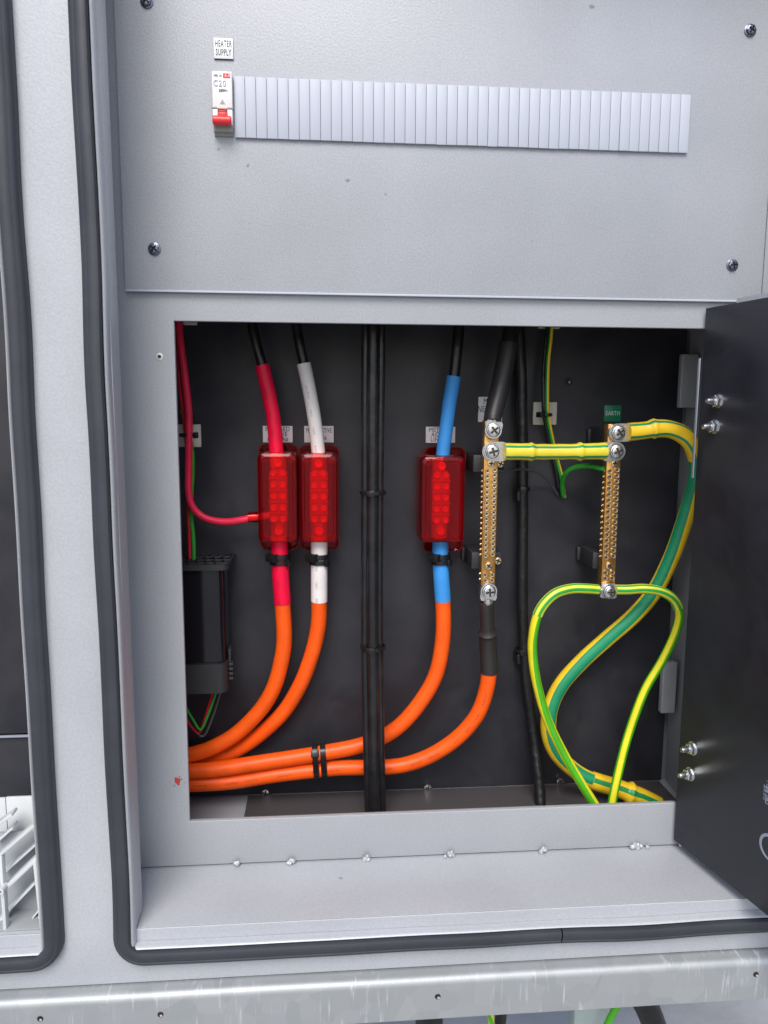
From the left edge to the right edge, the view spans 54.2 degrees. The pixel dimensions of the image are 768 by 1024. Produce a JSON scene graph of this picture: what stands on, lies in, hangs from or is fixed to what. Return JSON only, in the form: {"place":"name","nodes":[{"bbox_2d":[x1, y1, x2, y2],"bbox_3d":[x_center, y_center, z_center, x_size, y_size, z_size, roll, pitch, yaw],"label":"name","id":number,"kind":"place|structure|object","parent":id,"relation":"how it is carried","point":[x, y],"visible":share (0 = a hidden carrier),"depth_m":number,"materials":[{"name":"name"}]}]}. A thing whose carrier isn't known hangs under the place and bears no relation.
{"place":"outdoors","nodes":[
{"label":"outdoors","id":0,"kind":"place"},
{"bbox_2d":[0,0,767,989],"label":"switchboard enclosure","id":1,"kind":"object","parent":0,"point":[142,208],"visible":0.88,"depth_m":0.66,"materials":[{"name":"grey metal"}]},
{"bbox_2d":[0,795,39,930],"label":"plastic rack","id":2,"kind":"object","parent":1,"relation":"in","point":[19,905],"visible":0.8,"depth_m":0.64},
{"bbox_2d":[178,424,201,446],"bbox_3d":[-0.204,-0.080,0.787,0.024,0.024,0.004,0,8,-5],"label":"tie mount","id":3,"kind":"object","parent":1,"relation":"attached to","point":[197,442],"visible":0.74,"depth_m":0.79,"materials":[{"name":"white plastic"}]},
{"bbox_2d":[179,432,198,437],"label":"cable tie","id":4,"kind":"object","parent":3,"relation":"attached to","point":[194,434],"visible":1,"depth_m":0.76,"materials":[{"name":"black plastic"}]},
{"bbox_2d":[183,322,196,324],"bbox_3d":[-0.199,-0.200,0.771,0.014,0.016,0.004,0,8,-5],"label":"tie mount","id":5,"kind":"object","parent":1,"relation":"attached to","point":[189,323],"visible":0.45,"depth_m":0.77,"materials":[{"name":"white plastic"}]},
{"bbox_2d":[182,554,236,693],"bbox_3d":[-0.199,0.115,0.785,0.085,0.134,0.058,0,8,-5],"label":"vented box","id":6,"kind":"object","parent":1,"relation":"attached to","point":[209,660],"visible":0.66,"depth_m":0.76,"materials":[{"name":"black plastic"}]},
{"bbox_2d":[175,329,191,558],"bbox_3d":[-0.203,-0.097,0.768,0.016,0.318,0.012,7,10,41],"label":"red wire","id":7,"kind":"object","parent":6,"relation":"attached to","point":[180,390],"visible":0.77,"depth_m":0.77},
{"bbox_2d":[180,410,195,558],"bbox_3d":[-0.203,-0.022,0.779,0.014,0.167,0.019,0,8,-5],"label":"green wire","id":8,"kind":"object","parent":6,"relation":"attached to","point":[192,528],"visible":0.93,"depth_m":0.78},
{"bbox_2d":[187,694,212,733],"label":"thin wire","id":9,"kind":"object","parent":6,"relation":"hanging from","point":[205,715],"visible":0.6,"depth_m":0.79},
{"bbox_2d":[187,693,216,730],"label":"thin wire","id":10,"kind":"object","parent":6,"relation":"hanging from","point":[206,718],"visible":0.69,"depth_m":0.79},
{"bbox_2d":[187,693,220,736],"bbox_3d":[-0.197,0.214,0.795,0.048,0.053,0.011,0,8,-5],"label":"thin wire","id":11,"kind":"object","parent":6,"relation":"hanging from","point":[211,719],"visible":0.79,"depth_m":0.80,"materials":[{"name":"grey"}]},
{"bbox_2d":[212,71,233,136],"bbox_3d":[-0.133,-0.336,0.617,0.017,0.048,0.016,0,8,-5],"label":"circuit breaker","id":12,"kind":"object","parent":1,"relation":"attached to","point":[222,104],"visible":1,"depth_m":0.62,"materials":[{"name":"white plastic"}]},
{"bbox_2d":[214,38,232,59],"bbox_3d":[-0.132,-0.381,0.618,0.016,0.016,0.002,0,8,-5],"label":"heater label","id":13,"kind":"object","parent":1,"relation":"attached to","point":[223,48],"visible":1,"depth_m":0.62,"materials":[{"name":"white plastic"}]},
{"bbox_2d":[188,542,291,762],"bbox_3d":[-0.190,0.148,0.792,0.185,0.250,0.024,0,8,-5],"label":"orange cable","id":14,"kind":"object","parent":1,"relation":"attached to","point":[249,722],"visible":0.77,"depth_m":0.80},
{"bbox_2d":[265,552,290,562],"bbox_3d":[-0.110,0.046,0.780,0.022,0.008,0.026,6,10,38],"label":"cable tie","id":15,"kind":"object","parent":14,"relation":"attached to","point":[272,558],"visible":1,"depth_m":0.77,"materials":[{"name":"black plastic"}]},
{"bbox_2d":[270,559,290,566],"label":"cable tie","id":16,"kind":"object","parent":14,"relation":"attached to","point":[286,563],"visible":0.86,"depth_m":0.77,"materials":[{"name":"black plastic"}]},
{"bbox_2d":[191,542,327,762],"bbox_3d":[-0.175,0.158,0.808,0.230,0.272,0.028,0,8,1],"label":"orange cable","id":17,"kind":"object","parent":1,"relation":"attached to","point":[274,721],"visible":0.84,"depth_m":0.81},
{"bbox_2d":[305,553,329,562],"bbox_3d":[-0.069,0.046,0.784,0.022,0.008,0.026,6,10,38],"label":"cable tie","id":18,"kind":"object","parent":17,"relation":"attached to","point":[311,557],"visible":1,"depth_m":0.78,"materials":[{"name":"black plastic"}]},
{"bbox_2d":[309,559,329,566],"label":"cable tie","id":19,"kind":"object","parent":17,"relation":"attached to","point":[325,563],"visible":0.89,"depth_m":0.78,"materials":[{"name":"black plastic"}]},
{"bbox_2d":[248,444,299,549],"bbox_3d":[-0.114,-0.014,0.778,0.052,0.112,0.050,0,8,-5],"label":"connector box","id":20,"kind":"object","parent":1,"relation":"attached to","point":[276,516],"visible":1,"depth_m":0.76,"materials":[{"name":"red plastic"}]},
{"bbox_2d":[175,321,247,524],"bbox_3d":[-0.161,-0.119,0.758,0.098,0.268,0.010,0,8,1],"label":"red wire","id":21,"kind":"object","parent":20,"relation":"attached to","point":[197,512],"visible":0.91,"depth_m":0.76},
{"bbox_2d":[247,323,283,451],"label":"incoming cable","id":22,"kind":"object","parent":20,"relation":"attached to","point":[270,401],"visible":0.81,"depth_m":0.75,"materials":[{"name":"red plastic"}]},
{"bbox_2d":[263,426,292,442],"bbox_3d":[-0.113,-0.082,0.796,0.031,0.018,0.002,0,8,-5],"label":"circuit label","id":23,"kind":"object","parent":1,"relation":"attached to","point":[287,433],"visible":0.49,"depth_m":0.80,"materials":[{"name":"white plastic"}]},
{"bbox_2d":[299,445,338,549],"bbox_3d":[-0.067,-0.014,0.782,0.042,0.111,0.050,0,8,-5],"label":"connector box","id":24,"kind":"object","parent":1,"relation":"attached to","point":[319,493],"visible":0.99,"depth_m":0.76,"materials":[{"name":"red plastic"}]},
{"bbox_2d":[291,323,324,452],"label":"incoming cable","id":25,"kind":"object","parent":24,"relation":"attached to","point":[306,376],"visible":0.77,"depth_m":0.76,"materials":[{"name":"white plastic"}]},
{"bbox_2d":[304,426,333,442],"bbox_3d":[-0.069,-0.083,0.799,0.031,0.018,0.002,0,8,-5],"label":"circuit label","id":26,"kind":"object","parent":1,"relation":"attached to","point":[328,433],"visible":0.52,"depth_m":0.80,"materials":[{"name":"white plastic"}]},
{"bbox_2d":[189,542,450,778],"bbox_3d":[-0.104,0.156,0.795,0.353,0.259,0.018,0,8,-5],"label":"orange cable","id":27,"kind":"object","parent":1,"relation":"attached to","point":[405,719],"visible":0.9,"depth_m":0.80,"materials":[{"name":"orange rubber"}]},
{"bbox_2d":[311,743,318,777],"bbox_3d":[-0.074,0.270,0.814,0.009,0.036,0.023,0,8,-5],"label":"cable tie","id":28,"kind":"object","parent":27,"relation":"attached to","point":[314,753],"visible":0.99,"depth_m":0.81,"materials":[{"name":"black plastic"}]},
{"bbox_2d":[320,743,327,777],"bbox_3d":[-0.066,0.270,0.817,0.009,0.036,0.024,0,8,-5],"label":"cable tie","id":29,"kind":"object","parent":27,"relation":"attached to","point":[323,760],"visible":0.93,"depth_m":0.81,"materials":[{"name":"black plastic"}]},
{"bbox_2d":[428,553,450,562],"bbox_3d":[0.059,0.047,0.794,0.022,0.008,0.026,6,10,38],"label":"cable tie","id":30,"kind":"object","parent":27,"relation":"attached to","point":[435,558],"visible":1,"depth_m":0.79,"materials":[{"name":"black plastic"}]},
{"bbox_2d":[431,559,451,565],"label":"cable tie","id":31,"kind":"object","parent":27,"relation":"attached to","point":[446,562],"visible":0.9,"depth_m":0.79,"materials":[{"name":"black plastic"}]},
{"bbox_2d":[361,324,369,811],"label":"black cable","id":32,"kind":"object","parent":1,"relation":"attached to","point":[364,341],"visible":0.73,"depth_m":0.75,"materials":[{"name":"black plastic"}]},
{"bbox_2d":[367,324,380,811],"bbox_3d":[-0.010,0.047,0.748,0.016,0.582,0.012,0,8,-5],"label":"black cable","id":33,"kind":"object","parent":1,"relation":"attached to","point":[372,523],"visible":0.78,"depth_m":0.74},
{"bbox_2d":[360,643,385,654],"bbox_3d":[-0.011,0.138,0.766,0.027,0.006,0.027,-6,10,-39],"label":"cable tie","id":34,"kind":"object","parent":33,"relation":"attached to","point":[372,651],"visible":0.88,"depth_m":0.75,"materials":[{"name":"black plastic"}]},
{"bbox_2d":[360,490,385,496],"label":"cable tie","id":35,"kind":"object","parent":33,"relation":"attached to","point":[370,493],"visible":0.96,"depth_m":0.73,"materials":[{"name":"black plastic"}]},
{"bbox_2d":[378,324,385,811],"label":"black cable","id":36,"kind":"object","parent":1,"relation":"attached to","point":[381,408],"visible":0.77,"depth_m":0.75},
{"bbox_2d":[0,947,767,1023],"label":"galvanised plinth","id":37,"kind":"structure","parent":1,"relation":"attached to","point":[433,992],"depth_m":0.65,"materials":[{"name":"metal"}]},
{"bbox_2d":[488,1015,494,1023],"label":"earth wire","id":38,"kind":"object","parent":37,"relation":"hanging from","point":[490,1019],"visible":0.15,"depth_m":0.75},
{"bbox_2d":[415,1018,442,1023],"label":"supply cable","id":39,"kind":"object","parent":1,"relation":"hanging from","point":[432,1021],"visible":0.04,"depth_m":0.74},
{"bbox_2d":[416,447,464,551],"bbox_3d":[0.061,-0.012,0.793,0.052,0.113,0.050,0,8,-5],"label":"connector box","id":40,"kind":"object","parent":1,"relation":"attached to","point":[440,491],"visible":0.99,"depth_m":0.77,"materials":[{"name":"red plastic"}]},
{"bbox_2d":[436,326,464,454],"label":"incoming cable","id":41,"kind":"object","parent":40,"relation":"attached to","point":[453,379],"visible":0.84,"depth_m":0.77,"materials":[{"name":"blue plastic"}]},
{"bbox_2d":[426,427,454,442],"bbox_3d":[0.061,-0.083,0.810,0.032,0.018,0.002,0,8,-5],"label":"circuit label","id":42,"kind":"object","parent":1,"relation":"attached to","point":[432,434],"visible":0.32,"depth_m":0.81,"materials":[{"name":"white plastic"}]},
{"bbox_2d":[234,76,690,153],"bbox_3d":[0.071,-0.337,0.640,0.392,0.048,0.003,0,8,-5],"label":"blanking strip","id":43,"kind":"object","parent":1,"relation":"attached to","point":[359,111],"visible":1,"depth_m":0.64,"materials":[{"name":"grey plastic"}]},
{"bbox_2d":[461,421,503,599],"bbox_3d":[0.107,-0.003,0.790,0.039,0.185,0.070,0,8,-5],"label":"terminal bar","id":44,"kind":"object","parent":1,"relation":"attached to","point":[484,557],"visible":1,"depth_m":0.77,"materials":[{"name":"gold metal"}]},
{"bbox_2d":[189,582,497,791],"bbox_3d":[-0.080,0.185,0.800,0.404,0.232,0.039,0,8,-1],"label":"orange cable","id":45,"kind":"object","parent":44,"relation":"attached to","point":[462,732],"visible":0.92,"depth_m":0.81,"materials":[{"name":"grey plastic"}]},
{"bbox_2d":[484,326,518,434],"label":"neutral cable","id":46,"kind":"object","parent":44,"relation":"attached to","point":[501,377],"visible":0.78,"depth_m":0.75,"materials":[{"name":"grey plastic"}]},
{"bbox_2d":[498,468,558,495],"bbox_3d":[0.152,-0.031,0.796,0.098,0.033,0.006,-5,9,-35],"label":"grey wire","id":47,"kind":"object","parent":44,"relation":"attached to","point":[540,474],"visible":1,"depth_m":0.80,"materials":[{"name":"grey"}]},
{"bbox_2d":[482,442,624,460],"bbox_3d":[0.172,-0.061,0.758,0.148,0.020,0.019,0,8,-5],"label":"earth jumper","id":48,"kind":"object","parent":44,"relation":"attached to","point":[578,451],"visible":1,"depth_m":0.75,"materials":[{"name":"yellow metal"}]},
{"bbox_2d":[478,397,501,421],"bbox_3d":[0.115,-0.111,0.811,0.027,0.027,0.002,0,8,-5],"label":"neutral label","id":49,"kind":"object","parent":1,"relation":"attached to","point":[482,401],"visible":0.15,"depth_m":0.81,"materials":[{"name":"white plastic"}]},
{"bbox_2d":[494,1014,506,1023],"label":"supply cable","id":50,"kind":"object","parent":1,"relation":"hanging from","point":[500,1019],"visible":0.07,"depth_m":0.77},
{"bbox_2d":[515,326,545,805],"bbox_3d":[0.161,0.034,0.809,0.061,0.602,0.029,7,10,41],"label":"black conduit","id":51,"kind":"object","parent":1,"relation":"attached to","point":[522,561],"visible":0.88,"depth_m":0.82,"materials":[{"name":"black"}]},
{"bbox_2d":[513,647,527,664],"bbox_3d":[0.154,0.160,0.839,0.017,0.020,0.025,0,8,-5],"label":"cable tie","id":52,"kind":"object","parent":51,"relation":"attached to","point":[517,653],"visible":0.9,"depth_m":0.83,"materials":[{"name":"black plastic"}]},
{"bbox_2d":[513,486,529,501],"bbox_3d":[0.149,-0.020,0.814,0.017,0.017,0.025,0,8,-5],"label":"cable tie","id":53,"kind":"object","parent":51,"relation":"attached to","point":[517,491],"visible":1,"depth_m":0.81,"materials":[{"name":"black plastic"}]},
{"bbox_2d":[532,402,556,424],"bbox_3d":[0.174,-0.107,0.815,0.026,0.025,0.004,0,8,-5],"label":"tie mount","id":54,"kind":"object","parent":1,"relation":"attached to","point":[537,406],"visible":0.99,"depth_m":0.81,"materials":[{"name":"white plastic"}]},
{"bbox_2d":[536,412,551,416],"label":"cable tie","id":55,"kind":"object","parent":54,"relation":"attached to","point":[541,414],"visible":1,"depth_m":0.79,"materials":[{"name":"black plastic"}]},
{"bbox_2d":[541,327,559,488],"bbox_3d":[0.180,-0.138,0.803,0.032,0.227,0.008,-5,9,-33],"label":"black wire","id":56,"kind":"object","parent":1,"relation":"attached to","point":[546,333],"visible":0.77,"depth_m":0.80,"materials":[{"name":"black"}]},
{"bbox_2d":[545,327,565,497],"bbox_3d":[0.185,-0.132,0.803,0.035,0.236,0.008,-4,9,-32],"label":"earth wire","id":57,"kind":"object","parent":1,"relation":"attached to","point":[547,378],"visible":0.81,"depth_m":0.79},
{"bbox_2d":[576,424,626,598],"bbox_3d":[0.233,-0.003,0.800,0.032,0.181,0.070,0,8,-5],"label":"terminal bar","id":58,"kind":"object","parent":1,"relation":"attached to","point":[601,557],"visible":1,"depth_m":0.78,"materials":[{"name":"gold metal"}]},
{"bbox_2d":[527,583,607,803],"bbox_3d":[0.195,0.200,0.787,0.091,0.252,0.051,2,8,12],"label":"earth loop cable","id":59,"kind":"object","parent":58,"relation":"attached to","point":[548,599],"visible":0.91,"depth_m":0.78,"materials":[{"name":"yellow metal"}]},
{"bbox_2d":[560,463,604,495],"bbox_3d":[0.207,-0.033,0.796,0.016,0.038,0.057,-5,9,-36],"label":"earth wire","id":60,"kind":"object","parent":58,"relation":"attached to","point":[567,471],"visible":1,"depth_m":0.79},
{"bbox_2d":[540,418,697,801],"bbox_3d":[0.253,0.116,0.804,0.159,0.430,0.050,1,8,3],"label":"earth cable","id":61,"kind":"object","parent":58,"relation":"attached to","point":[632,616],"visible":0.74,"depth_m":0.81,"materials":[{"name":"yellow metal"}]},
{"bbox_2d":[602,583,683,802],"bbox_3d":[0.271,0.202,0.785,0.087,0.252,0.047,0,8,-5],"label":"earth loop cable","id":62,"kind":"object","parent":58,"relation":"attached to","point":[672,598],"visible":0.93,"depth_m":0.79,"materials":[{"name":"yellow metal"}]},
{"bbox_2d":[603,1007,620,1023],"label":"earth wire","id":63,"kind":"object","parent":1,"relation":"hanging from","point":[611,1015],"visible":0.23,"depth_m":0.77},
{"bbox_2d":[603,405,621,421],"bbox_3d":[0.250,-0.108,0.822,0.019,0.018,0.002,0,8,-5],"label":"earth label","id":64,"kind":"object","parent":1,"relation":"attached to","point":[612,413],"visible":1,"depth_m":0.82,"materials":[{"name":"green plastic"}]},
{"bbox_2d":[633,1005,665,1023],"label":"supply cable","id":65,"kind":"object","parent":1,"relation":"hanging from","point":[652,1014],"visible":0.22,"depth_m":0.79,"materials":[{"name":"black plastic"}]},
{"bbox_2d":[674,292,767,915],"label":"inner door","id":66,"kind":"structure","parent":1,"relation":"in","point":[721,813],"depth_m":0.66,"materials":[{"name":"grey metal"}]},
{"bbox_2d":[358,998,767,1023],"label":"ground","id":67,"kind":"structure","parent":0,"point":[752,1011],"depth_m":1.12,"materials":[{"name":"concrete"}]},
{"bbox_2d":[568,1008,609,1023],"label":"post","id":68,"kind":"object","parent":67,"relation":"on","point":[593,1016],"depth_m":0.81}
]}

